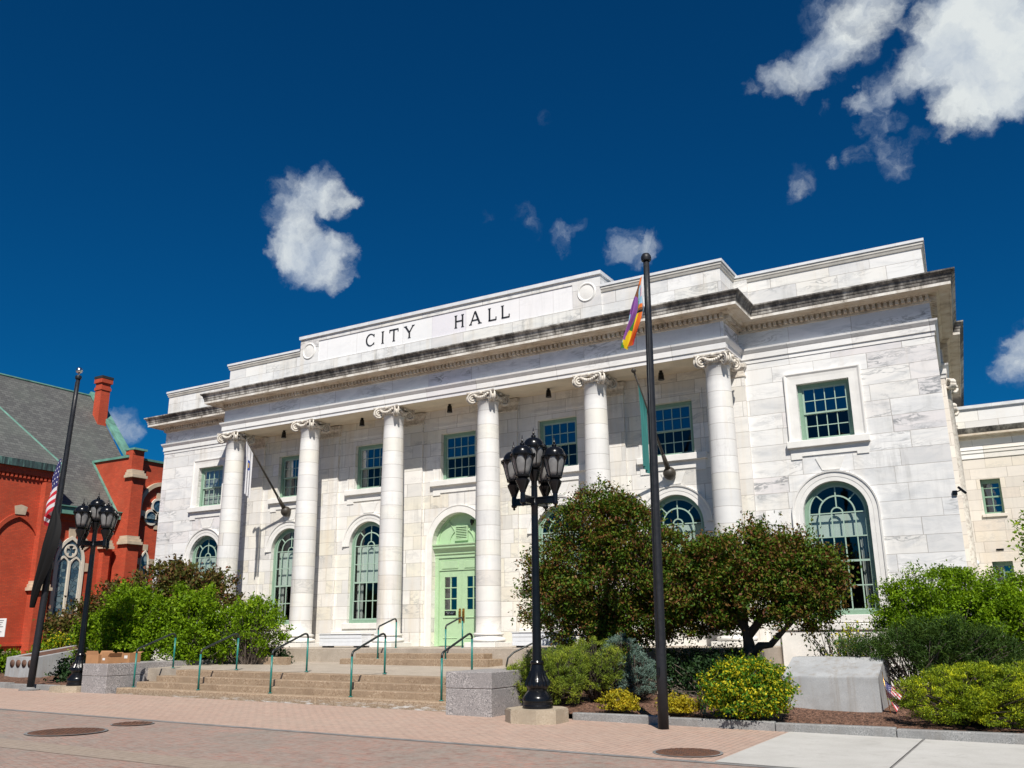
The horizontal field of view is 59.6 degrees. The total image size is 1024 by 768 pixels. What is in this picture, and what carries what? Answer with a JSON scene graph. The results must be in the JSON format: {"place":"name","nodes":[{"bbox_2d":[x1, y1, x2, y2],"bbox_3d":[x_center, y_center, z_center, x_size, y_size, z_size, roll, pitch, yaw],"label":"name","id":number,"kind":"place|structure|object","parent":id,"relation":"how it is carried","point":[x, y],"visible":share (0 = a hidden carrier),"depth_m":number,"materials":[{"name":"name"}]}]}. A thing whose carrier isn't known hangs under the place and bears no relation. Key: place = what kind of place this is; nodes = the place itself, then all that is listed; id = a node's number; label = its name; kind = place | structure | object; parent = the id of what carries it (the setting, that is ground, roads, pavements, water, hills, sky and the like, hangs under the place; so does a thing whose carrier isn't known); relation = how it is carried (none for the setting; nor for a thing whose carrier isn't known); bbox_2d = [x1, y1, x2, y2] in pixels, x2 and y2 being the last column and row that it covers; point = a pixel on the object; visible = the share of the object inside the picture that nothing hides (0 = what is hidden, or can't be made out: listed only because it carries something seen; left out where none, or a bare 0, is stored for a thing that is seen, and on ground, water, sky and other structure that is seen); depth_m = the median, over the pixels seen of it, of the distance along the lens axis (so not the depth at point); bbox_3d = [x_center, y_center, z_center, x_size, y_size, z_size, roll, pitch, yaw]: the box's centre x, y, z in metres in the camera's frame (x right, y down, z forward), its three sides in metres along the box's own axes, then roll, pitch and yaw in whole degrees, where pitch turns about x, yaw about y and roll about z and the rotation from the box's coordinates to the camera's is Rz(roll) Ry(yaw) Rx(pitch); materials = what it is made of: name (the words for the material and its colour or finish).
{"place":"outdoors","nodes":[
{"label":"outdoors","id":0,"kind":"place"},
{"bbox_2d":[147,661,519,680],"bbox_3d":[-5.008,8.830,26.346,13.830,1.160,4.840,-9,-18,29],"label":"landing","id":1,"kind":"object","parent":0,"point":[300,666],"visible":0.07,"depth_m":25.96,"materials":[{"name":"concrete"}]},
{"bbox_2d":[199,656,290,664],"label":"garden wall","id":2,"kind":"structure","parent":1,"relation":"on","point":[278,660],"depth_m":28.26,"materials":[{"name":"beige stone"}]},
{"bbox_2d":[204,591,296,664],"bbox_3d":[-8.505,8.161,29.038,3.340,2.855,2.103,-9,-18,29],"label":"green bush","id":3,"kind":"object","parent":1,"relation":"on","point":[253,622],"visible":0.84,"depth_m":28.58,"materials":[{"name":"green plant"}]},
{"bbox_2d":[340,653,502,666],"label":"porch steps","id":4,"kind":"structure","parent":1,"relation":"on","point":[451,659],"depth_m":26.60,"materials":[{"name":"beige stone"}]},
{"bbox_2d":[376,618,396,658],"bbox_3d":[-3.909,7.955,28.019,0.100,1.220,1.000,-9,-18,29],"label":"porch handrail","id":5,"kind":"object","parent":4,"relation":"on","point":[395,619],"visible":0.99,"depth_m":28.13,"materials":[{"name":"green metal"}]},
{"bbox_2d":[445,617,463,658],"bbox_3d":[-1.733,7.596,26.800,0.100,1.220,1.000,-9,-18,29],"label":"porch handrail","id":6,"kind":"object","parent":4,"relation":"on","point":[451,622],"visible":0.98,"depth_m":26.77,"materials":[{"name":"green metal"}]},
{"bbox_2d":[505,634,582,666],"bbox_3d":[0.922,7.589,25.482,2.225,0.861,0.557,-1,-16,0],"label":"porch railing","id":7,"kind":"object","parent":1,"relation":"on","point":[510,655],"visible":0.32,"depth_m":25.40,"materials":[{"name":"metal"}]},
{"bbox_2d":[0,709,765,767],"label":"street","id":8,"kind":"structure","parent":0,"point":[284,749],"depth_m":13.51,"materials":[{"name":"brown brick"}]},
{"bbox_2d":[23,727,107,735],"bbox_3d":[-7.909,6.165,15.889,1.364,0.018,1.364,-9,-18,29],"label":"manhole cover","id":9,"kind":"object","parent":8,"relation":"on","point":[63,731],"visible":1,"depth_m":15.76,"materials":[{"name":"metal"}]},
{"bbox_2d":[110,721,154,725],"bbox_3d":[-7.292,6.519,17.196,0.792,0.018,0.792,-9,-18,29],"label":"manhole cover","id":10,"kind":"object","parent":8,"relation":"on","point":[132,723],"visible":1,"depth_m":17.09,"materials":[{"name":"metal"}]},
{"bbox_2d":[0,738,283,767],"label":"tan paver strip","id":11,"kind":"object","parent":8,"relation":"on","point":[186,762],"visible":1,"depth_m":12.96,"materials":[{"name":"beige concrete"}]},
{"bbox_2d":[0,708,789,767],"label":"gutter strip","id":12,"kind":"object","parent":8,"relation":"on","point":[427,741],"visible":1,"depth_m":14.40,"materials":[{"name":"concrete"}]},
{"bbox_2d":[0,688,787,761],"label":"sidewalk","id":13,"kind":"structure","parent":0,"point":[633,739],"depth_m":17.09,"materials":[{"name":"pink brick"}]},
{"bbox_2d":[0,682,55,690],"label":"kerb","id":14,"kind":"structure","parent":13,"relation":"on","point":[11,685],"depth_m":27.00,"materials":[{"name":"stone"}]},
{"bbox_2d":[18,687,39,690],"bbox_3d":[-14.256,9.005,26.460,0.600,0.100,0.600,-9,-18,29],"label":"pole collar","id":15,"kind":"object","parent":13,"relation":"on","point":[30,689],"visible":1,"depth_m":26.28,"materials":[{"name":"concrete"}]},
{"bbox_2d":[26,367,82,686],"bbox_3d":[-14.108,4.275,27.653,0.659,9.930,0.232,-9,-18,29],"label":"flagpole","id":16,"kind":"object","parent":13,"relation":"on","point":[40,620],"visible":0.88,"depth_m":27.22,"materials":[{"name":"black metal"}]},
{"bbox_2d":[29,506,60,607],"bbox_3d":[-14.115,5.188,27.076,1.106,3.060,0.204,-11,-19,33],"label":"black flag","id":17,"kind":"object","parent":16,"relation":"hanging from","point":[50,543],"visible":1,"depth_m":27.00,"materials":[{"name":"fabric"}]},
{"bbox_2d":[44,458,61,525],"bbox_3d":[-14.299,3.752,27.780,0.455,2.900,0.306,-1,-16,1],"label":"striped flag","id":18,"kind":"object","parent":16,"relation":"hanging from","point":[50,504],"visible":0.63,"depth_m":27.78,"materials":[{"name":"multicoloured fabric"}]},
{"bbox_2d":[49,685,80,692],"bbox_3d":[-12.748,8.949,25.958,1.120,0.380,1.120,-9,-18,29],"label":"lamp footing","id":19,"kind":"object","parent":13,"relation":"on","point":[64,689],"visible":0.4,"depth_m":25.48,"materials":[{"name":"beige concrete"}]},
{"bbox_2d":[66,492,119,685],"bbox_3d":[-12.675,6.049,26.785,1.203,5.650,1.263,4,-16,-16],"label":"lamp post","id":20,"kind":"object","parent":19,"relation":"on","point":[96,513],"visible":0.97,"depth_m":26.85,"materials":[{"name":"black metal"}]},
{"bbox_2d":[505,706,568,724],"bbox_3d":[0.495,6.609,17.583,1.128,0.460,1.120,-9,-18,29],"label":"lamp footing","id":21,"kind":"object","parent":13,"relation":"on","point":[554,715],"visible":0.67,"depth_m":17.16,"materials":[{"name":"beige concrete"}]},
{"bbox_2d":[501,428,567,708],"bbox_3d":[0.481,3.647,18.336,1.203,5.650,1.263,3,-16,-14],"label":"lamp post","id":22,"kind":"object","parent":21,"relation":"on","point":[533,459],"visible":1,"depth_m":18.39,"materials":[{"name":"black metal"}]},
{"bbox_2d":[641,253,668,729],"bbox_3d":[2.754,1.800,17.401,0.236,9.293,0.473,6,-17,-22],"label":"flagpole","id":23,"kind":"object","parent":13,"relation":"on","point":[661,670],"visible":0.98,"depth_m":17.11,"materials":[{"name":"black metal"}]},
{"bbox_2d":[621,276,643,349],"bbox_3d":[2.411,-1.444,18.161,0.568,1.550,0.170,-9,-18,29],"label":"rainbow flag","id":24,"kind":"object","parent":23,"relation":"hanging from","point":[636,313],"visible":1,"depth_m":18.12,"materials":[{"name":"multicoloured fabric"}]},
{"bbox_2d":[653,748,722,756],"bbox_3d":[2.595,5.432,13.212,1.034,0.018,1.034,-9,-18,29],"label":"manhole cover","id":25,"kind":"object","parent":13,"relation":"on","point":[688,752],"visible":1,"depth_m":13.11,"materials":[{"name":"metal"}]},
{"bbox_2d":[0,673,1023,732],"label":"garden soil","id":26,"kind":"structure","parent":0,"point":[898,718],"depth_m":16.94,"materials":[{"name":"brown soil"}]},
{"bbox_2d":[0,618,6,636],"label":"notice sign","id":27,"kind":"object","parent":26,"relation":"on","point":[3,621],"visible":1,"depth_m":30.98,"materials":[{"name":"white paper"}]},
{"bbox_2d":[0,640,58,673],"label":"dark ground shrub","id":28,"kind":"object","parent":26,"relation":"on","point":[4,655],"visible":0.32,"depth_m":31.67,"materials":[{"name":"green plant"}]},
{"bbox_2d":[5,645,86,677],"bbox_3d":[-15.745,9.696,30.937,1.700,1.260,2.625,-9,-18,29],"label":"stone monument","id":29,"kind":"object","parent":26,"relation":"on","point":[17,665],"visible":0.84,"depth_m":29.97,"materials":[{"name":"stone"}]},
{"bbox_2d":[43,646,99,682],"bbox_3d":[-13.697,8.880,28.185,2.852,1.221,1.524,-9,-18,29],"label":"dark ground shrub","id":30,"kind":"object","parent":26,"relation":"on","point":[63,671],"visible":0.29,"depth_m":28.09,"materials":[{"name":"green plant"}]},
{"bbox_2d":[41,629,129,650],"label":"yellow green shrub","id":31,"kind":"object","parent":26,"relation":"on","point":[54,637],"visible":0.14,"depth_m":32.77,"materials":[{"name":"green plant"}]},
{"bbox_2d":[65,578,178,660],"bbox_3d":[-12.903,8.166,29.826,4.697,3.363,2.406,-9,-18,29],"label":"green bush","id":32,"kind":"object","parent":26,"relation":"on","point":[126,611],"visible":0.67,"depth_m":29.36,"materials":[{"name":"green plant"}]},
{"bbox_2d":[33,553,249,658],"bbox_3d":[-13.808,8.557,33.069,10.364,4.392,3.468,-9,-18,29],"label":"crabapple tree","id":33,"kind":"object","parent":26,"relation":"on","point":[176,571],"visible":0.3,"depth_m":32.24,"materials":[{"name":"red plant"}]},
{"bbox_2d":[145,581,236,665],"bbox_3d":[-10.586,7.981,29.182,3.545,3.321,2.451,-9,-18,29],"label":"green bush","id":34,"kind":"object","parent":26,"relation":"on","point":[189,631],"visible":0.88,"depth_m":28.84,"materials":[{"name":"green plant"}]},
{"bbox_2d":[194,643,294,663],"bbox_3d":[-9.210,9.102,29.622,5.293,1.376,1.227,-9,-18,29],"label":"dark hedge","id":35,"kind":"object","parent":26,"relation":"on","point":[281,654],"visible":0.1,"depth_m":28.78,"materials":[{"name":"green plant"}]},
{"bbox_2d":[446,664,571,716],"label":"granite cheek wall","id":36,"kind":"structure","parent":26,"relation":"on","point":[482,692],"depth_m":18.88,"materials":[{"name":"grey stone"}]},
{"bbox_2d":[506,655,530,701],"bbox_3d":[0.249,6.545,19.849,1.404,1.094,0.879,9,-18,-32],"label":"mugo pine","id":37,"kind":"object","parent":26,"relation":"on","point":[512,667],"visible":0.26,"depth_m":19.57,"materials":[{"name":"green plant"}]},
{"bbox_2d":[514,643,591,704],"bbox_3d":[0.844,6.316,19.478,1.829,1.327,1.439,-3,-16,10],"label":"mugo pine","id":38,"kind":"object","parent":26,"relation":"on","point":[560,687],"visible":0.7,"depth_m":19.30,"materials":[{"name":"green plant"}]},
{"bbox_2d":[564,635,631,701],"bbox_3d":[1.885,6.327,19.840,1.782,1.478,1.394,-9,-18,29],"label":"mugo pine","id":39,"kind":"object","parent":26,"relation":"on","point":[601,673],"visible":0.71,"depth_m":19.62,"materials":[{"name":"green plant"}]},
{"bbox_2d":[508,472,701,685],"bbox_3d":[2.385,4.913,22.825,5.748,5.610,3.123,-9,-18,29],"label":"crabapple tree","id":40,"kind":"object","parent":26,"relation":"on","point":[568,595],"visible":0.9,"depth_m":22.42,"materials":[{"name":"green plant"}]},
{"bbox_2d":[594,686,643,713],"bbox_3d":[2.171,6.347,17.968,1.045,0.545,0.762,-9,-18,29],"label":"golden spirea","id":41,"kind":"object","parent":26,"relation":"on","point":[624,701],"visible":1,"depth_m":17.83,"materials":[{"name":"yellow plant"}]},
{"bbox_2d":[598,631,671,700],"bbox_3d":[2.648,6.292,19.892,1.725,1.562,1.430,-9,-18,29],"label":"blue spruce","id":42,"kind":"object","parent":26,"relation":"on","point":[635,681],"visible":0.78,"depth_m":19.68,"materials":[{"name":"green plant"}]},
{"bbox_2d":[654,690,706,715],"bbox_3d":[3.253,6.194,17.375,0.966,0.467,0.746,-9,-18,29],"label":"golden spirea","id":43,"kind":"object","parent":26,"relation":"on","point":[677,705],"visible":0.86,"depth_m":17.23,"materials":[{"name":"yellow plant"}]},
{"bbox_2d":[696,693,706,713],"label":"iris leaves","id":44,"kind":"object","parent":26,"relation":"on","point":[703,711],"visible":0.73,"depth_m":17.16,"materials":[{"name":"green plant"}]},
{"bbox_2d":[574,641,906,696],"bbox_3d":[5.068,6.627,20.711,7.837,1.311,3.644,-9,-18,29],"label":"dark hedge","id":45,"kind":"object","parent":26,"relation":"on","point":[687,668],"visible":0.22,"depth_m":20.66,"materials":[{"name":"green plant"}]},
{"bbox_2d":[693,647,801,719],"bbox_3d":[4.430,5.613,16.762,2.038,1.307,1.540,-9,-18,29],"label":"yellow bush","id":46,"kind":"object","parent":26,"relation":"on","point":[750,687],"visible":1,"depth_m":16.43,"materials":[{"name":"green plant"}]},
{"bbox_2d":[630,510,870,657],"bbox_3d":[5.396,5.064,20.904,5.426,4.235,3.004,-9,-18,29],"label":"crabapple tree","id":47,"kind":"object","parent":26,"relation":"on","point":[792,583],"visible":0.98,"depth_m":20.32,"materials":[{"name":"green plant"}]},
{"bbox_2d":[782,656,890,711],"bbox_3d":[6.678,6.159,18.331,1.830,1.070,1.619,-9,-18,29],"label":"stone monument","id":48,"kind":"object","parent":26,"relation":"on","point":[844,683],"visible":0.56,"depth_m":17.73,"materials":[{"name":"grey stone"}]},
{"bbox_2d":[800,614,884,655],"bbox_3d":[7.383,5.974,19.640,1.300,1.932,1.745,10,-19,-33],"label":"thin shrub","id":49,"kind":"object","parent":26,"relation":"on","point":[821,650],"visible":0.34,"depth_m":19.80,"materials":[{"name":"green plant"}]},
{"bbox_2d":[882,673,901,712],"bbox_3d":[7.213,5.883,16.946,0.071,0.831,0.347,12,-20,-37],"label":"stick flag","id":50,"kind":"object","parent":26,"relation":"on","point":[888,689],"visible":0.77,"depth_m":16.97,"materials":[{"name":"multicoloured fabric"}]},
{"bbox_2d":[828,605,1023,703],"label":"bush","id":51,"kind":"object","parent":26,"relation":"on","point":[952,649],"visible":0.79,"depth_m":17.85,"materials":[{"name":"plant"}]},
{"bbox_2d":[864,558,1023,680],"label":"green bush","id":52,"kind":"object","parent":26,"relation":"on","point":[975,600],"visible":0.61,"depth_m":18.66,"materials":[{"name":"green plant"}]},
{"bbox_2d":[886,658,1023,729],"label":"gold juniper","id":53,"kind":"object","parent":26,"relation":"on","point":[992,694],"visible":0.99,"depth_m":15.27,"materials":[{"name":"green plant"}]},
{"bbox_2d":[0,0,1023,461],"label":"sky","id":54,"kind":"structure","parent":0,"point":[190,190],"materials":[{"name":"blue"}]},
{"bbox_2d":[569,715,793,767],"bbox_3d":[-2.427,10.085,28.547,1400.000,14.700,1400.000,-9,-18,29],"label":"ground","id":55,"kind":"structure","parent":0,"point":[570,716],"depth_m":15.24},
{"bbox_2d":[0,373,163,658],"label":"brick church","id":56,"kind":"structure","parent":55,"relation":"on","point":[34,418],"depth_m":52.91,"materials":[{"name":"brick"}]},
{"bbox_2d":[47,527,87,618],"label":"church window","id":57,"kind":"structure","parent":56,"relation":"in","point":[69,565],"depth_m":50.68,"materials":[{"name":"white glass"}]},
{"bbox_2d":[137,544,152,588],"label":"church window","id":58,"kind":"structure","parent":56,"relation":"in","point":[144,559],"depth_m":54.62,"materials":[{"name":"white glass"}]},
{"bbox_2d":[141,493,160,529],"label":"church window","id":59,"kind":"structure","parent":56,"relation":"in","point":[153,513],"depth_m":55.59,"materials":[{"name":"white glass"}]},
{"bbox_2d":[81,659,215,693],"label":"granite cheek wall","id":60,"kind":"structure","parent":55,"relation":"on","point":[100,678],"depth_m":25.56,"materials":[{"name":"grey stone"}]},
{"bbox_2d":[86,651,112,663],"bbox_3d":[-12.013,7.921,25.967,0.617,0.348,0.508,-8,-17,26],"label":"cardboard box","id":61,"kind":"object","parent":60,"relation":"on","point":[93,657],"visible":0.72,"depth_m":25.74,"materials":[{"name":"brown cardboard"}]},
{"bbox_2d":[101,652,122,663],"bbox_3d":[-11.469,7.859,25.683,0.438,0.306,0.474,-12,-19,35],"label":"cardboard box","id":62,"kind":"object","parent":60,"relation":"on","point":[109,657],"visible":0.99,"depth_m":25.57,"materials":[{"name":"brown cardboard"}]},
{"bbox_2d":[121,652,141,662],"bbox_3d":[-11.179,8.039,26.337,0.360,0.302,0.509,-8,-17,26],"label":"cardboard box","id":63,"kind":"object","parent":60,"relation":"on","point":[127,657],"visible":0.8,"depth_m":26.14,"materials":[{"name":"brown cardboard"}]},
{"bbox_2d":[116,669,445,711],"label":"entrance steps","id":64,"kind":"structure","parent":55,"relation":"on","point":[410,692],"depth_m":22.61,"materials":[{"name":"stone"}]},
{"bbox_2d":[132,633,176,686],"bbox_3d":[-10.460,8.070,26.234,0.110,1.486,1.481,-9,-17,27],"label":"stair handrail","id":65,"kind":"object","parent":64,"relation":"on","point":[174,634],"visible":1,"depth_m":26.23,"materials":[{"name":"green metal"}]},
{"bbox_2d":[196,633,239,689],"bbox_3d":[-8.168,7.710,24.945,0.110,1.486,1.481,-9,-17,27],"label":"stair handrail","id":66,"kind":"object","parent":64,"relation":"on","point":[227,637],"visible":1,"depth_m":24.92,"materials":[{"name":"green metal"}]},
{"bbox_2d":[269,633,308,692],"bbox_3d":[-5.875,7.350,23.655,0.110,1.486,1.481,-9,-17,27],"label":"stair handrail","id":67,"kind":"object","parent":64,"relation":"on","point":[284,644],"visible":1,"depth_m":23.65,"materials":[{"name":"green metal"}]},
{"bbox_2d":[348,633,386,696],"bbox_3d":[-3.582,6.990,22.365,0.110,1.486,1.481,-9,-17,27],"label":"stair handrail","id":68,"kind":"object","parent":64,"relation":"on","point":[364,644],"visible":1,"depth_m":22.33,"materials":[{"name":"green metal"}]},
{"bbox_2d":[439,633,472,700],"bbox_3d":[-1.290,6.631,21.075,0.110,1.486,1.481,-9,-17,27],"label":"stair handrail","id":69,"kind":"object","parent":64,"relation":"on","point":[442,653],"visible":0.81,"depth_m":20.78,"materials":[{"name":"green metal"}]},
{"bbox_2d":[144,238,978,685],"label":"city hall","id":70,"kind":"structure","parent":55,"relation":"on","point":[826,394],"depth_m":29.09,"materials":[{"name":"stone"}]},
{"bbox_2d":[192,536,216,622],"bbox_3d":[-12.582,8.124,37.005,1.746,3.631,0.326,-9,-18,29],"label":"arched window","id":71,"kind":"structure","parent":70,"relation":"in","point":[205,560],"depth_m":37.40,"materials":[{"name":"green glass"}]},
{"bbox_2d":[199,466,222,506],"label":"upper window","id":72,"kind":"structure","parent":70,"relation":"in","point":[212,495],"depth_m":38.13,"materials":[{"name":"green paint"}]},
{"bbox_2d":[242,434,290,516],"bbox_3d":[-9.441,3.551,34.494,0.400,2.886,2.621,-9,-18,29],"label":"wall flagpole","id":73,"kind":"object","parent":70,"relation":"attached to","point":[285,511],"depth_m":34.77,"materials":[{"name":"brown metal"}]},
{"bbox_2d":[244,441,252,497],"bbox_3d":[-9.947,3.206,33.786,0.097,2.185,0.388,-8,-17,24],"label":"shield flag","id":74,"kind":"object","parent":73,"relation":"hanging from","point":[249,461],"visible":1,"depth_m":33.76,"materials":[{"name":"white fabric"}]},
{"bbox_2d":[270,529,293,623],"bbox_3d":[-8.561,7.460,34.753,1.746,3.631,0.326,-9,-18,29],"label":"arched window","id":75,"kind":"structure","parent":70,"relation":"in","point":[285,563],"depth_m":35.04,"materials":[{"name":"green paint"}]},
{"bbox_2d":[280,455,298,497],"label":"upper window","id":76,"kind":"structure","parent":70,"relation":"in","point":[286,481],"depth_m":35.97,"materials":[{"name":"green paint"}]},
{"bbox_2d":[318,633,372,647],"bbox_3d":[-5.595,8.594,29.969,1.880,0.455,0.580,-9,-18,29],"label":"white planter box","id":77,"kind":"object","parent":70,"relation":"on","point":[356,640],"visible":0.91,"depth_m":29.68,"materials":[{"name":"white stone"}]},
{"bbox_2d":[349,522,379,622],"bbox_3d":[-5.140,6.894,32.836,1.746,3.631,0.326,-9,-18,29],"label":"arched window","id":78,"kind":"structure","parent":70,"relation":"in","point":[367,563],"depth_m":33.03,"materials":[{"name":"green paint"}]},
{"bbox_2d":[357,444,382,488],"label":"upper window","id":79,"kind":"structure","parent":70,"relation":"in","point":[363,467],"depth_m":34.02,"materials":[{"name":"green paint"}]},
{"bbox_2d":[432,513,475,645],"bbox_3d":[-1.768,6.655,30.736,2.156,4.524,0.360,-9,-18,29],"label":"entrance door","id":80,"kind":"structure","parent":70,"relation":"in","point":[456,538],"depth_m":30.91,"materials":[{"name":"green paint"}]},
{"bbox_2d":[443,431,475,479],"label":"upper window","id":81,"kind":"structure","parent":70,"relation":"in","point":[446,468],"depth_m":32.01,"materials":[{"name":"green paint"}]},
{"bbox_2d":[511,631,575,647],"bbox_3d":[0.942,7.513,26.307,1.940,0.455,0.580,-9,-18,29],"label":"white planter box","id":82,"kind":"object","parent":70,"relation":"on","point":[521,639],"visible":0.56,"depth_m":26.34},
{"bbox_2d":[540,417,577,466],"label":"upper window","id":83,"kind":"structure","parent":70,"relation":"in","point":[572,419],"depth_m":30.03,"materials":[{"name":"green paint"}]},
{"bbox_2d":[538,505,581,617],"bbox_3d":[1.702,5.763,29.002,1.746,3.631,0.326,-9,-18,29],"label":"arched window","id":84,"kind":"structure","parent":70,"relation":"in","point":[540,529],"depth_m":29.49,"materials":[{"name":"green paint"}]},
{"bbox_2d":[631,368,675,479],"bbox_3d":[4.228,1.246,26.787,0.400,2.947,2.723,-9,-18,29],"label":"wall flagpole","id":85,"kind":"object","parent":70,"relation":"attached to","point":[669,472],"depth_m":27.19,"materials":[{"name":"brown metal"}]},
{"bbox_2d":[638,386,649,473],"bbox_3d":[3.869,1.307,26.136,0.099,2.629,0.575,-8,-17,26],"label":"green flag","id":86,"kind":"object","parent":85,"relation":"hanging from","point":[644,432],"visible":1,"depth_m":26.01,"materials":[{"name":"teal fabric"}]},
{"bbox_2d":[656,401,694,455],"bbox_3d":[5.047,1.444,28.058,1.466,1.686,0.170,-9,-18,29],"label":"upper window","id":87,"kind":"structure","parent":70,"relation":"in","point":[671,406],"depth_m":28.00,"materials":[{"name":"green paint"}]},
{"bbox_2d":[660,495,704,553],"bbox_3d":[5.123,5.197,27.086,1.746,3.631,0.326,-9,-18,29],"label":"arched window","id":88,"kind":"structure","parent":70,"relation":"in","point":[696,527],"depth_m":27.23,"materials":[{"name":"green paint"}]},
{"bbox_2d":[797,379,854,439],"bbox_3d":[9.067,0.779,25.805,1.466,1.686,0.170,-9,-18,29],"label":"upper window","id":89,"kind":"structure","parent":70,"relation":"in","point":[803,415],"depth_m":25.86,"materials":[{"name":"green paint"}]},
{"bbox_2d":[805,482,880,614],"bbox_3d":[9.143,4.533,24.833,1.746,3.631,0.326,-9,-18,29],"label":"arched window","id":90,"kind":"structure","parent":70,"relation":"in","point":[854,524],"depth_m":24.84,"materials":[{"name":"green paint"}]},
{"bbox_2d":[955,399,1023,654],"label":"annex wing","id":91,"kind":"structure","parent":55,"relation":"on","point":[991,439],"depth_m":34.44,"materials":[{"name":"beige stone"}]},
{"bbox_2d":[980,479,1007,516],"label":"small window","id":92,"kind":"structure","parent":91,"relation":"in","point":[992,481],"depth_m":34.46,"materials":[{"name":"green paint"}]},
{"bbox_2d":[992,561,1014,583],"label":"small window","id":93,"kind":"structure","parent":91,"relation":"in","point":[1008,563],"depth_m":33.77,"materials":[{"name":"green paint"}]},
{"bbox_2d":[1006,481,1023,573],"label":"leafy tree","id":94,"kind":"object","parent":55,"relation":"on","point":[1021,537],"visible":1,"depth_m":26.42,"materials":[{"name":"green plant"}]},
{"bbox_2d":[714,732,921,767],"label":"concrete pavement","id":95,"kind":"structure","parent":0,"point":[804,750],"depth_m":13.31,"materials":[{"name":"grey concrete"}]},
{"bbox_2d":[893,739,1023,767],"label":"concrete pavement","id":96,"kind":"structure","parent":0,"point":[927,753],"depth_m":12.89,"materials":[{"name":"grey concrete"}]},
{"bbox_2d":[572,712,1023,744],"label":"kerb","id":97,"kind":"structure","parent":96,"relation":"on","point":[966,736],"depth_m":15.64,"materials":[{"name":"stone"}]},
{"bbox_2d":[890,740,923,767],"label":"pavement joint","id":98,"kind":"object","parent":96,"relation":"on","point":[905,755],"visible":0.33,"depth_m":13.12,"materials":[{"name":"concrete"}]}
]}

